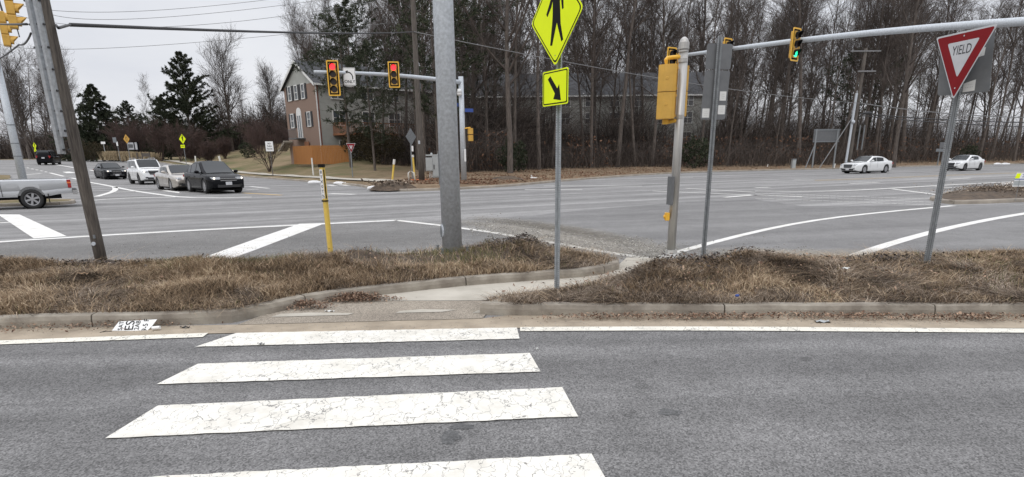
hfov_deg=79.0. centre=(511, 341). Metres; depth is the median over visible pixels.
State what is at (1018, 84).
bare tree
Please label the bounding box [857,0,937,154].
bare tree
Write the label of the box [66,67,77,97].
bare tree
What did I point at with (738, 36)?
bare tree
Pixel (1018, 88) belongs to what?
bare tree
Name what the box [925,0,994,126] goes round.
bare tree
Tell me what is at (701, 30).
bare tree
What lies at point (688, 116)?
window
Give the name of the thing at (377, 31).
bare tree
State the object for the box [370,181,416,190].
mulch mound
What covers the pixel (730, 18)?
bare tree
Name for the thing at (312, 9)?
bare tree
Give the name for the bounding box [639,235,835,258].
gravel
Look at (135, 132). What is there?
crape myrtle
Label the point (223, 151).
round shrub
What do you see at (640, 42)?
bare tree
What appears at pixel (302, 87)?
window
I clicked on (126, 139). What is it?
divided road sign
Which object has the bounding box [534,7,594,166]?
bare tree
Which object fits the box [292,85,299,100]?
window
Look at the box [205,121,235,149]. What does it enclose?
crape myrtle
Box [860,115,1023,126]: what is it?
cable
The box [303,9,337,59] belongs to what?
bare tree
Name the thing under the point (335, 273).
grass
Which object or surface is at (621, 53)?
bare tree
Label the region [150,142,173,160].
evergreen bush
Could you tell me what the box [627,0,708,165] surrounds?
bare tree
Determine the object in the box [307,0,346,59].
bare tree
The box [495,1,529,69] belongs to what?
bare tree
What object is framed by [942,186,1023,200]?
island soil
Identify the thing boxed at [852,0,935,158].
bare tree
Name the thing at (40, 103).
bare tree
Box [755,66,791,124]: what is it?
bare tree
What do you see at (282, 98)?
bare tree
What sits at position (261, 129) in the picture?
crape myrtle
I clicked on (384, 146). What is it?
evergreen bush
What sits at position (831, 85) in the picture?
bare tree
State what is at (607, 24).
bare tree
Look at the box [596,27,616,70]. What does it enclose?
bare tree
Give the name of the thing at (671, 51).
traffic light
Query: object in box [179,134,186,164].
crossing sign
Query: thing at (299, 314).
ramp patch
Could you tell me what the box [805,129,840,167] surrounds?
signboard
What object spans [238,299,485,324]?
ramp
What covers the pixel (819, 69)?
bare tree
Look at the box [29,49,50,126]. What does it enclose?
bare tree
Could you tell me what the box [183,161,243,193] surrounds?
crossover
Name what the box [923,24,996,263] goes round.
yield sign
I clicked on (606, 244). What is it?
gravel
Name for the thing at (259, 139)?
crape myrtle
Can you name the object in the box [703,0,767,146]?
bare tree
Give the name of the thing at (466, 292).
path
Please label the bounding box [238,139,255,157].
evergreen bush
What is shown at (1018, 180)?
yard sign
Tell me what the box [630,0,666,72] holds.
bare tree
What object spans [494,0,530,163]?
bare tree
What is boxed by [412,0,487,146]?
bare tree
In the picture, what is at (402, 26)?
bare tree
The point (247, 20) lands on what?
cable
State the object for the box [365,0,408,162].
bare tree
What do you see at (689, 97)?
window
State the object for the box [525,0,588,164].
bare tree
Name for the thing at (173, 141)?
crape myrtle
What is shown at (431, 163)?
control cabinet
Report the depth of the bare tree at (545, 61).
71.05 m
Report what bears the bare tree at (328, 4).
on the verge
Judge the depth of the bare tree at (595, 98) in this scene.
71.04 m
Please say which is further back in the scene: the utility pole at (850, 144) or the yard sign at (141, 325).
the utility pole at (850, 144)
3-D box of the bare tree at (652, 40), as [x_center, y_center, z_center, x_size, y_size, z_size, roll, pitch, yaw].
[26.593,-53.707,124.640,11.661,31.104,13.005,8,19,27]
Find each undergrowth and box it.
[0,108,259,158]
[122,91,287,158]
[271,40,1023,167]
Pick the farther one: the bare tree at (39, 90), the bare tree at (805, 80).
the bare tree at (39, 90)
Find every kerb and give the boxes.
[0,178,75,206]
[0,250,618,328]
[23,159,1023,191]
[480,255,1023,315]
[929,191,1023,203]
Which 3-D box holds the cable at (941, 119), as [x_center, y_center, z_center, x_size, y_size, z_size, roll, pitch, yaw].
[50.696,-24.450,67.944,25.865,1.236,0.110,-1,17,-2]
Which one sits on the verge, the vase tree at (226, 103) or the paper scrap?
the vase tree at (226, 103)
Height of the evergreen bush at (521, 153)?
3.127 m
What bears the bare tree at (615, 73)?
on the verge
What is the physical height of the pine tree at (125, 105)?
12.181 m
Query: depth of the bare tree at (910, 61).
70.78 m
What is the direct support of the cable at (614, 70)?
attached to the utility pole at (417, 103)
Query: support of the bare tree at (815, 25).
on the verge
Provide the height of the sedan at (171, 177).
1.490 m
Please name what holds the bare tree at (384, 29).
on the verge
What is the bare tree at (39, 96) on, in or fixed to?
on the verge
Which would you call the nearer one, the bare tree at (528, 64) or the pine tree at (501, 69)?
the pine tree at (501, 69)
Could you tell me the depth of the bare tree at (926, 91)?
135.41 m
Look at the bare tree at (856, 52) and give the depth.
92.78 m
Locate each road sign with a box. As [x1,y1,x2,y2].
[112,137,118,159]
[123,134,130,159]
[936,142,944,164]
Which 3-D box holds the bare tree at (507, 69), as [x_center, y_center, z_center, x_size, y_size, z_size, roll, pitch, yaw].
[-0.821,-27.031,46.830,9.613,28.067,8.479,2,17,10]
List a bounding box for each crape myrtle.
[101,119,134,161]
[109,114,149,151]
[140,116,173,160]
[161,119,198,161]
[178,123,207,158]
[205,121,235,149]
[233,112,292,171]
[237,115,267,153]
[279,123,289,147]
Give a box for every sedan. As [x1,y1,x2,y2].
[93,163,126,178]
[154,164,189,190]
[840,156,893,173]
[947,155,985,170]
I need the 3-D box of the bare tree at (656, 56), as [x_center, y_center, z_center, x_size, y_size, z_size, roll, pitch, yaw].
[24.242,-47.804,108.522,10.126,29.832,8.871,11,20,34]
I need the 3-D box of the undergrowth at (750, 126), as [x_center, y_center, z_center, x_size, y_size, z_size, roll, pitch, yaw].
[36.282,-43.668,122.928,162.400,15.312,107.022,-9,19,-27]
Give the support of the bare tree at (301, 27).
on the verge
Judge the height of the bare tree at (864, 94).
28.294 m
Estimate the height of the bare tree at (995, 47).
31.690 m
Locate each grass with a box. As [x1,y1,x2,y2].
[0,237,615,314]
[30,292,240,313]
[97,151,161,160]
[468,244,1023,308]
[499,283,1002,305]
[564,249,1023,300]
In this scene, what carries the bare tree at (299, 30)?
on the verge
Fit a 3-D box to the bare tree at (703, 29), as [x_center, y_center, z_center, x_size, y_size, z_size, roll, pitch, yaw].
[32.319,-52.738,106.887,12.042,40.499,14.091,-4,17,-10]
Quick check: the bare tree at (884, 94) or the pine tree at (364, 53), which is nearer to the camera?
the pine tree at (364, 53)
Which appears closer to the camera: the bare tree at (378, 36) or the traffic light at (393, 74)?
the traffic light at (393, 74)
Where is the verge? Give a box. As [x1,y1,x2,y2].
[0,142,1023,188]
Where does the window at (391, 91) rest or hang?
in the brick house
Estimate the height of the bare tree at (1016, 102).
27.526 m
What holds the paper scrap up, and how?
on the gutter
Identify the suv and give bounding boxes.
[36,150,60,164]
[127,158,160,184]
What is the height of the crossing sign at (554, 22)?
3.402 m
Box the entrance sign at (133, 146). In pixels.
[125,142,139,151]
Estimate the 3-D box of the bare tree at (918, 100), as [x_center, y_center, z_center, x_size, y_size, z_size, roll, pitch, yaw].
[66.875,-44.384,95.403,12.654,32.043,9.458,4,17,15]
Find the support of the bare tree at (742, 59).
on the verge
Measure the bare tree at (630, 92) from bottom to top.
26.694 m
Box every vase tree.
[194,24,251,151]
[251,58,286,140]
[281,21,325,62]
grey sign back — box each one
[406,128,415,178]
[700,36,732,255]
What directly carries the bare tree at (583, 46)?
on the verge
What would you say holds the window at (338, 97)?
in the brick house
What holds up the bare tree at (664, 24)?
on the verge
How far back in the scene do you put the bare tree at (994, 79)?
89.01 m
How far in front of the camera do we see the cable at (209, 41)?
51.03 m
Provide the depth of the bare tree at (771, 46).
129.37 m
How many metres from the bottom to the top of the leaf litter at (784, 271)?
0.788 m
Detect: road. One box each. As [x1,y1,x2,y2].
[0,160,1023,339]
[0,326,1023,476]
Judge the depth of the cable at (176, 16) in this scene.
47.58 m
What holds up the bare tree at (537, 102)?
on the verge
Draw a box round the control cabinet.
[425,153,438,177]
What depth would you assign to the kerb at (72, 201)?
24.66 m
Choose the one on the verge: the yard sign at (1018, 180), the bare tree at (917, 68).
the bare tree at (917, 68)
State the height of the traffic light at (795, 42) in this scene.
1.325 m
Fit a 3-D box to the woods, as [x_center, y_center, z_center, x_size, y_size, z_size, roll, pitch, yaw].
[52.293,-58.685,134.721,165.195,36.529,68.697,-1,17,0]
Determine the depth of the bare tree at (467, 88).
52.51 m
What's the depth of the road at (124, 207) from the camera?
25.05 m
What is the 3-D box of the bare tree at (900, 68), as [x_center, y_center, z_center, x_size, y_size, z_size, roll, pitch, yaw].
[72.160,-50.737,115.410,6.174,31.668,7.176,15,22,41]
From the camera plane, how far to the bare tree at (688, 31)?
106.01 m
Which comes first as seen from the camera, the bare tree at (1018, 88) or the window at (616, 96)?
the window at (616, 96)
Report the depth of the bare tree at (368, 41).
107.58 m
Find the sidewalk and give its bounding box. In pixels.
[164,160,390,180]
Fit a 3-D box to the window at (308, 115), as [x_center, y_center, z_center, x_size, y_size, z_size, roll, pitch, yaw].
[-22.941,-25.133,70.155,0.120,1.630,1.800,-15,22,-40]
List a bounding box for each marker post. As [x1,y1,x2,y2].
[318,164,332,252]
[391,159,394,179]
[412,155,415,178]
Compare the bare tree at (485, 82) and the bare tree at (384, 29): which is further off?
the bare tree at (384, 29)
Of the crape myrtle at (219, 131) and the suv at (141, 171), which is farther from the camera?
the crape myrtle at (219, 131)
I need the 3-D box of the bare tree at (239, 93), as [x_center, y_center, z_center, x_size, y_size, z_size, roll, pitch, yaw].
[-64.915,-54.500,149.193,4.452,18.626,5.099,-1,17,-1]
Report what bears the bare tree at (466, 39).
on the verge
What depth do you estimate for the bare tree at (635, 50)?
74.77 m
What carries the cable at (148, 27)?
attached to the utility pole at (417, 103)
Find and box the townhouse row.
[456,72,717,148]
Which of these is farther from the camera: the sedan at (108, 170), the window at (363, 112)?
the window at (363, 112)
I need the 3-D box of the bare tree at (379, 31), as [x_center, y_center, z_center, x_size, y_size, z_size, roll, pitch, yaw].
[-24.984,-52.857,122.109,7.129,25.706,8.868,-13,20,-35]
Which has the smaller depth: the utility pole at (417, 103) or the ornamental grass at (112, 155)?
the utility pole at (417, 103)
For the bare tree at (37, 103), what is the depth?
178.39 m
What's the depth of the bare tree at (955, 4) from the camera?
94.04 m
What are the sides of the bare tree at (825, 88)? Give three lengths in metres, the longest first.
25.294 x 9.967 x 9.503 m
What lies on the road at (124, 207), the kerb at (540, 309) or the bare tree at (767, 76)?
the kerb at (540, 309)
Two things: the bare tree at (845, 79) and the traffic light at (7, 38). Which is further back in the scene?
the bare tree at (845, 79)
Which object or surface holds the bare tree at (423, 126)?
on the verge
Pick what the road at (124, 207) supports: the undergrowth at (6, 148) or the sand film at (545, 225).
the sand film at (545, 225)
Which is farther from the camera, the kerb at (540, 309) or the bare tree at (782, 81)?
the bare tree at (782, 81)
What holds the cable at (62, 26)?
attached to the utility pole at (56, 90)
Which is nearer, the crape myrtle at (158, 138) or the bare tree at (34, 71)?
the crape myrtle at (158, 138)
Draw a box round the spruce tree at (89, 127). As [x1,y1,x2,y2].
[49,83,142,161]
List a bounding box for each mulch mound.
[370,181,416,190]
[492,176,523,179]
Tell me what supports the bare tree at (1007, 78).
on the verge
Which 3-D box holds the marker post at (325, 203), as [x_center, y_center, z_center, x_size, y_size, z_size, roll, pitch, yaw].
[-2.881,-1.924,9.648,0.100,1.604,0.061,-1,17,0]
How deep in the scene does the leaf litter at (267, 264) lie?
8.45 m
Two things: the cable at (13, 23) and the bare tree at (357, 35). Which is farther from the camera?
the bare tree at (357, 35)
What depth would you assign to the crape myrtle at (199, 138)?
99.37 m
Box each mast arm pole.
[0,49,26,178]
[314,70,472,180]
[688,17,1023,55]
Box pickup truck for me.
[0,178,77,208]
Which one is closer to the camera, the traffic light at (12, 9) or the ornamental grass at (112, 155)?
the traffic light at (12, 9)
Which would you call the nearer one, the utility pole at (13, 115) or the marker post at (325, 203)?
the marker post at (325, 203)
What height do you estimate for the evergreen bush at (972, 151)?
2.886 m
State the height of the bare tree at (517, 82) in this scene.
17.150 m
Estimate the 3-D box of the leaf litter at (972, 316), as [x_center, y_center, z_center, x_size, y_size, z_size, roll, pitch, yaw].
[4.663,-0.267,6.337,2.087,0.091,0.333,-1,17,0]
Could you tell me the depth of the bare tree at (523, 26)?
77.49 m
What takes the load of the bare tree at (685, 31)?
on the verge
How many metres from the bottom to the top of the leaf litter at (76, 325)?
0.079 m
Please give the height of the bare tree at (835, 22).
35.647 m
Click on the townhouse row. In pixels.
(695, 82)
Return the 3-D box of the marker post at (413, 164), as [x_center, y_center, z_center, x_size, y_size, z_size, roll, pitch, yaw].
[-6.461,-11.428,40.789,0.169,1.614,0.143,6,18,22]
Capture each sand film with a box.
[493,218,600,235]
[498,224,643,252]
[723,249,862,255]
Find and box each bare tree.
[0,44,33,148]
[0,44,46,158]
[9,41,45,158]
[18,51,49,125]
[23,69,48,139]
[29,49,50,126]
[32,72,49,141]
[35,74,51,133]
[61,46,82,108]
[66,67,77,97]
[134,73,154,131]
[210,66,232,126]
[232,74,246,121]
[256,74,277,116]
[276,77,286,126]
[278,0,305,68]
[286,6,314,59]
[291,2,314,60]
[295,7,320,60]
[299,1,330,60]
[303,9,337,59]
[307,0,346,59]
[315,0,343,63]
[344,0,372,66]
[357,0,432,147]
[358,27,371,64]
[362,0,407,164]
[363,3,408,60]
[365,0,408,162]
[365,8,398,60]
[372,0,432,70]
[373,0,431,169]
[373,5,429,66]
[376,0,393,68]
[381,0,429,69]
[390,0,459,171]
[396,1,434,132]
[401,5,434,146]
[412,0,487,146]
[427,0,526,141]
[431,0,498,169]
[453,0,496,135]
[455,0,515,168]
[456,0,532,132]
[456,0,540,172]
[462,0,527,73]
[481,0,532,145]
[487,0,543,126]
[490,0,528,73]
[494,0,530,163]
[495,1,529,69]
[502,0,543,169]
[510,32,530,72]
[517,0,550,118]
[521,54,533,72]
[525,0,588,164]
[526,0,572,137]
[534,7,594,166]
[535,54,546,73]
[539,0,609,152]
[562,0,637,166]
[562,17,587,72]
[564,2,600,72]
[566,0,622,138]
[567,3,587,72]
[568,0,620,154]
[570,18,591,72]
[580,0,656,147]
[580,1,607,70]
[586,0,622,137]
[595,0,652,166]
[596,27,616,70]
[599,0,665,157]
[604,0,664,159]
[610,0,671,166]
[612,11,630,72]
[621,0,669,70]
[621,38,649,133]
[622,1,646,70]
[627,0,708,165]
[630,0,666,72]
[630,0,674,72]
[632,0,673,72]
[644,0,693,72]
[645,0,685,64]
[653,36,689,62]
[659,0,710,68]
[660,0,694,70]
[664,3,710,71]
[666,0,731,71]
[672,0,726,71]
[680,3,697,69]
[684,0,735,148]
[701,0,754,124]
[701,0,758,107]
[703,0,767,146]
[705,0,764,120]
[722,0,747,97]
[723,0,776,132]
[724,0,789,165]
[725,31,761,149]
[727,0,759,106]
[733,0,774,115]
[740,56,764,130]
[749,4,810,119]
[753,0,809,144]
[753,16,809,157]
[754,0,842,161]
[754,21,784,111]
[755,1,814,124]
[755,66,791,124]
[757,0,847,158]
[758,0,792,124]
[758,0,824,127]
[770,10,824,139]
[774,0,836,124]
[785,0,817,125]
[788,24,823,115]
[791,26,825,148]
[795,11,838,120]
[802,44,827,149]
[803,22,833,111]
[804,0,857,126]
[804,45,838,122]
[812,48,842,124]
[813,12,851,123]
[818,0,885,147]
[820,47,921,158]
[822,0,865,155]
[824,21,854,117]
[828,29,857,133]
[833,0,910,156]
[836,0,903,157]
[837,0,897,160]
[839,1,930,123]
[840,0,880,117]
[848,1,872,141]
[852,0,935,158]
[853,0,914,154]
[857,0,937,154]
[865,1,918,138]
[869,46,903,136]
[873,0,964,167]
[874,2,942,128]
[875,2,945,127]
[876,0,935,147]
[877,0,958,156]
[883,12,906,124]
[893,0,918,119]
[908,0,974,154]
[908,0,988,150]
[908,46,939,123]
[908,58,934,134]
[916,0,978,159]
[919,0,966,146]
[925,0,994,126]
[926,19,976,140]
[938,2,991,158]
[956,93,982,128]
[960,0,1023,135]
[961,32,1006,134]
[963,1,1010,132]
[968,27,1023,148]
[971,2,1019,140]
[979,0,1023,156]
[982,0,1023,157]
[983,3,1022,143]
[991,0,1023,160]
[999,33,1023,145]
[1002,35,1023,148]
[1004,0,1023,152]
[1005,16,1023,145]
[1005,64,1023,157]
[1006,29,1023,141]
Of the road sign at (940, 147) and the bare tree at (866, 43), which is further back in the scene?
the bare tree at (866, 43)
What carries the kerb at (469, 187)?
on the road at (124, 207)
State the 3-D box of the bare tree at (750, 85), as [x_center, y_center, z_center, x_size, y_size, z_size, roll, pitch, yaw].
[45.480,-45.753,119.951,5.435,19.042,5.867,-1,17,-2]
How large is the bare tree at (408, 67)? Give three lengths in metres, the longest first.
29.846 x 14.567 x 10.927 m
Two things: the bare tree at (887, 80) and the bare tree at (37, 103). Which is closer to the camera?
the bare tree at (887, 80)
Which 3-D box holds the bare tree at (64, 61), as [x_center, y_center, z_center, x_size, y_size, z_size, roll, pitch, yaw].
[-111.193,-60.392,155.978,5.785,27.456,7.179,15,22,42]
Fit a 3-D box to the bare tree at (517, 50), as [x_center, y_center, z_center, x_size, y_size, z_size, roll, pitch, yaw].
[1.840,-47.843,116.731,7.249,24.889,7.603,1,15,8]
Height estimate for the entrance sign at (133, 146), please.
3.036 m
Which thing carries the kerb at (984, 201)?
on the road at (124, 207)
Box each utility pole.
[4,75,23,158]
[23,0,106,263]
[410,0,424,179]
[819,48,880,167]
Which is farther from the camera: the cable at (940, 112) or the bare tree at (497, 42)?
the bare tree at (497, 42)
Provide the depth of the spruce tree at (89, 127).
114.48 m
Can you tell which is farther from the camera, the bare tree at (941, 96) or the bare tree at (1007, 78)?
the bare tree at (941, 96)
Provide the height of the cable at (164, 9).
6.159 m
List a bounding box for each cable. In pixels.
[0,14,460,48]
[0,23,27,24]
[0,32,31,58]
[17,0,378,26]
[25,0,261,11]
[54,0,319,19]
[55,24,71,28]
[69,23,413,33]
[414,31,853,102]
[860,103,1023,117]
[860,113,1023,122]
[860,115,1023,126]
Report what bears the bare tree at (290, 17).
on the verge
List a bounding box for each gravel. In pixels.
[4,316,1021,334]
[80,224,560,256]
[467,213,677,260]
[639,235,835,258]
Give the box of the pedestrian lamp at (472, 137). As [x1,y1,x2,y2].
[465,127,477,140]
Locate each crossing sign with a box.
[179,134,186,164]
[532,0,582,290]
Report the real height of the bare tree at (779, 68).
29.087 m
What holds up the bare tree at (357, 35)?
on the verge
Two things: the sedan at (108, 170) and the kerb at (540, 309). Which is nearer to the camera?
the kerb at (540, 309)
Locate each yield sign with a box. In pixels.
[346,143,354,176]
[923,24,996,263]
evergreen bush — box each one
[81,141,108,160]
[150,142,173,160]
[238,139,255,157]
[339,125,386,160]
[359,130,405,163]
[495,136,527,171]
[681,133,708,167]
[959,143,981,155]
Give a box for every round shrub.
[181,142,197,160]
[197,137,218,160]
[215,136,234,158]
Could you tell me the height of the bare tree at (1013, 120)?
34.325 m
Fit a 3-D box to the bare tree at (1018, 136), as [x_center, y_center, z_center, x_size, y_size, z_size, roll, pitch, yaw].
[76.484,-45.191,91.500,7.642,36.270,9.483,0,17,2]
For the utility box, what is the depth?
68.83 m
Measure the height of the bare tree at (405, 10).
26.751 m
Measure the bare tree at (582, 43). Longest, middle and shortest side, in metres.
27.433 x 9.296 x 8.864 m
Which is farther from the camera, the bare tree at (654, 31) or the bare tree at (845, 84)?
the bare tree at (654, 31)
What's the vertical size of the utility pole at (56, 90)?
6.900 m
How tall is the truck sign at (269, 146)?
3.128 m
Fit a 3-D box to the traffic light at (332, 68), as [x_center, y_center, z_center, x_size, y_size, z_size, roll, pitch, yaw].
[-9.074,-13.361,31.500,0.569,1.680,0.485,14,22,41]
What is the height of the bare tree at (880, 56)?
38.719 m
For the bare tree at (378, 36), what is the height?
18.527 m
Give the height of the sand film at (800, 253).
0.001 m
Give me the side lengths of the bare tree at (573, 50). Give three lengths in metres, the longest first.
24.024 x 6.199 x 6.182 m
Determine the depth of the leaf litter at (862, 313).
6.47 m
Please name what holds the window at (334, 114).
in the brick house
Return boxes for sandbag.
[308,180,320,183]
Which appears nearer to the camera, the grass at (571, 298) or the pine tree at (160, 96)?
the grass at (571, 298)
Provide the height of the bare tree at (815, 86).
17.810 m
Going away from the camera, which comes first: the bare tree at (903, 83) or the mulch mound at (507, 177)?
the mulch mound at (507, 177)
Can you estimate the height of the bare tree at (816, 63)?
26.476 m
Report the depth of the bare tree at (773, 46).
114.17 m
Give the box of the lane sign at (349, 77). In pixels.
[343,68,355,85]
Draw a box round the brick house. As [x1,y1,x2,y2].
[278,58,470,163]
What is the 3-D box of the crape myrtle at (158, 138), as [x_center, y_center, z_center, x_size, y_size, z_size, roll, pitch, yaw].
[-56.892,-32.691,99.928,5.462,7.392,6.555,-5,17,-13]
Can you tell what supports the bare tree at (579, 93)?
on the verge
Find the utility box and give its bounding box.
[791,159,795,167]
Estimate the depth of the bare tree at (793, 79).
101.41 m
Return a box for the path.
[358,257,651,300]
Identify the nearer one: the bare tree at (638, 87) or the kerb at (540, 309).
the kerb at (540, 309)
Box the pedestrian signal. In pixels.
[656,37,689,258]
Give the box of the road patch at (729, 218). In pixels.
[499,199,1023,257]
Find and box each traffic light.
[0,2,18,53]
[4,0,26,36]
[326,60,340,95]
[388,61,399,87]
[667,47,676,63]
[723,37,733,60]
[789,27,803,61]
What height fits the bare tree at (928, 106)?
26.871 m
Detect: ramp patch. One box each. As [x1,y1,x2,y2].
[272,312,351,316]
[396,309,450,312]
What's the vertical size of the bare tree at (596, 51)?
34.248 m
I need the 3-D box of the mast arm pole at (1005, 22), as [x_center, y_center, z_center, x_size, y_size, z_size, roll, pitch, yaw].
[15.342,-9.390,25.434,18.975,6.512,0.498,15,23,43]
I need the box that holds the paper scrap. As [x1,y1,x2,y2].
[814,319,829,322]
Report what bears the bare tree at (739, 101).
on the verge
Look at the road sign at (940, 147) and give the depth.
79.55 m
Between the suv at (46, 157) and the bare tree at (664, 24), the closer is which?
the suv at (46, 157)
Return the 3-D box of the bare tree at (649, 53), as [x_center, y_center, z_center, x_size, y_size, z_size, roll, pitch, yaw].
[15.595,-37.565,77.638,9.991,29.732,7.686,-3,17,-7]
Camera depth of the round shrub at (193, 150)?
96.91 m
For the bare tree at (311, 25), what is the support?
on the verge
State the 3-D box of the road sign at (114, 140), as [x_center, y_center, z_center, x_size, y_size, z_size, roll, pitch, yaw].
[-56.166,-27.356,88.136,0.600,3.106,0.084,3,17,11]
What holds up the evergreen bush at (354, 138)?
on the verge
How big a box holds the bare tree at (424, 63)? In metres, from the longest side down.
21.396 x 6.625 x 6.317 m
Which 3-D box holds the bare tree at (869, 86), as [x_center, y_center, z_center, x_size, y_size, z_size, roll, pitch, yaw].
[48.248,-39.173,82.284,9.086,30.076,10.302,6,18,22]
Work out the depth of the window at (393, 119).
74.81 m
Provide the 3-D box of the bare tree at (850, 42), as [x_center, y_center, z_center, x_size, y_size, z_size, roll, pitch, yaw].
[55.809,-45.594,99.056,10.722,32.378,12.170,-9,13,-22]
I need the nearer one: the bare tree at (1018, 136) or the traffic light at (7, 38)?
the traffic light at (7, 38)
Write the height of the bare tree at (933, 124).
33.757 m
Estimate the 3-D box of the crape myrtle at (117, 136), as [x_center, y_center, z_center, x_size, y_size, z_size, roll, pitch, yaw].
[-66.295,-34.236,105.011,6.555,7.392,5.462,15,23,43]
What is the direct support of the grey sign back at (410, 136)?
on the verge
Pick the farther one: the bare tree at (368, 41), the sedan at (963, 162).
the bare tree at (368, 41)
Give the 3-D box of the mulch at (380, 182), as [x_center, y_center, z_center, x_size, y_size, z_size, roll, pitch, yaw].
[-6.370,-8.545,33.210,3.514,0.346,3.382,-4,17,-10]
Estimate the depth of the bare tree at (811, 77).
101.63 m
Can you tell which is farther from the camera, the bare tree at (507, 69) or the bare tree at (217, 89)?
the bare tree at (217, 89)
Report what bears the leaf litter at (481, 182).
on the verge
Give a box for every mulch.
[360,179,420,184]
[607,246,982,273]
[914,181,1023,195]
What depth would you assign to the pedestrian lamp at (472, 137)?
38.28 m
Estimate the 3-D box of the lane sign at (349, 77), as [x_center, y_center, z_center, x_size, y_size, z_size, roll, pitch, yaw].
[-8.445,-13.777,32.308,0.620,0.860,0.225,-2,17,-5]
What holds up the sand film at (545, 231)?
on the road at (124, 207)
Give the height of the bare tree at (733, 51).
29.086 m
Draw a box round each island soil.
[0,175,70,202]
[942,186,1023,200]
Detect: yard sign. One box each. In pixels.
[100,319,160,332]
[1012,173,1023,200]
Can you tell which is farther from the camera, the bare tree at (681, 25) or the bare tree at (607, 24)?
the bare tree at (681, 25)
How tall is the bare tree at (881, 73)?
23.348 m
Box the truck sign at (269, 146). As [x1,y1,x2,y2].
[265,141,273,174]
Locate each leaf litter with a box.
[1,319,222,332]
[4,246,593,299]
[283,290,406,310]
[403,160,1019,184]
[481,246,1023,298]
[491,310,977,321]
[868,311,1023,321]
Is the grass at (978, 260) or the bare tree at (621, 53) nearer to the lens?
the grass at (978, 260)
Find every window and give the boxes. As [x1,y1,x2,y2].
[191,163,196,172]
[286,86,293,101]
[289,113,296,128]
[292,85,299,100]
[298,83,306,99]
[305,111,313,126]
[331,86,343,99]
[332,110,345,125]
[360,89,373,100]
[362,111,374,125]
[387,91,399,102]
[388,112,400,126]
[585,97,590,106]
[609,96,619,106]
[684,111,692,123]
[687,96,693,105]
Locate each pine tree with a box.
[101,100,151,151]
[132,94,191,159]
[144,51,251,154]
[290,2,407,166]
[304,0,408,67]
[339,40,413,170]
[365,0,520,152]
[454,6,531,126]
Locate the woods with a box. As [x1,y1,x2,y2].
[351,0,1023,136]
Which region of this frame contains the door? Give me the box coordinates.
[296,108,303,137]
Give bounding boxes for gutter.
[0,315,1023,339]
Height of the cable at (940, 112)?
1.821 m
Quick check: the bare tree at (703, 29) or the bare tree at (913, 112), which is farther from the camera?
the bare tree at (913, 112)
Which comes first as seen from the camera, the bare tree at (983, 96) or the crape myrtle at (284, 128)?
the crape myrtle at (284, 128)
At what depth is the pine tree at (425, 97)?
48.83 m
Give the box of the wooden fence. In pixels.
[292,145,348,163]
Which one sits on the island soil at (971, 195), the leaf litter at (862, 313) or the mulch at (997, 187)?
the mulch at (997, 187)
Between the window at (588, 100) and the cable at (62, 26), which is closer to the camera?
the cable at (62, 26)
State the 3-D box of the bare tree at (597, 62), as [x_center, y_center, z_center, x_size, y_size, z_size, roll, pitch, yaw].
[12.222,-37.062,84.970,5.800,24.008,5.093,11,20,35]
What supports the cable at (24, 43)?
attached to the utility pole at (56, 90)
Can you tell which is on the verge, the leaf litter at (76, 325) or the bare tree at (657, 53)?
the bare tree at (657, 53)
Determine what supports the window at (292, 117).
in the brick house
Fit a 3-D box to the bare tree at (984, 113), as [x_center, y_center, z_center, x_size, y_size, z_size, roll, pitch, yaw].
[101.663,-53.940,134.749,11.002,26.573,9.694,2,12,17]
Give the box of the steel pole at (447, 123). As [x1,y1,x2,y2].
[433,0,468,253]
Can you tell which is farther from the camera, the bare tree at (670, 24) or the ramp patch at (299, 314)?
the bare tree at (670, 24)
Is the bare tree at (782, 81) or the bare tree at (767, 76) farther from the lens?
the bare tree at (767, 76)
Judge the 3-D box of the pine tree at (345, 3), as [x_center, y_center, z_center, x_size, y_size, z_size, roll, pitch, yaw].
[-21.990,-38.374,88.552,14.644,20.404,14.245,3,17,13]
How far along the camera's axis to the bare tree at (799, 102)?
79.04 m
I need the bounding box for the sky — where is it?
[0,0,1023,141]
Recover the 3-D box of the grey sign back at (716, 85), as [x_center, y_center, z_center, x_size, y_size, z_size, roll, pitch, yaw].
[2.849,-2.651,8.880,0.409,3.110,0.040,-5,17,-13]
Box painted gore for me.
[0,221,569,264]
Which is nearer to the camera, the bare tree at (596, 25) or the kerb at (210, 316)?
the kerb at (210, 316)

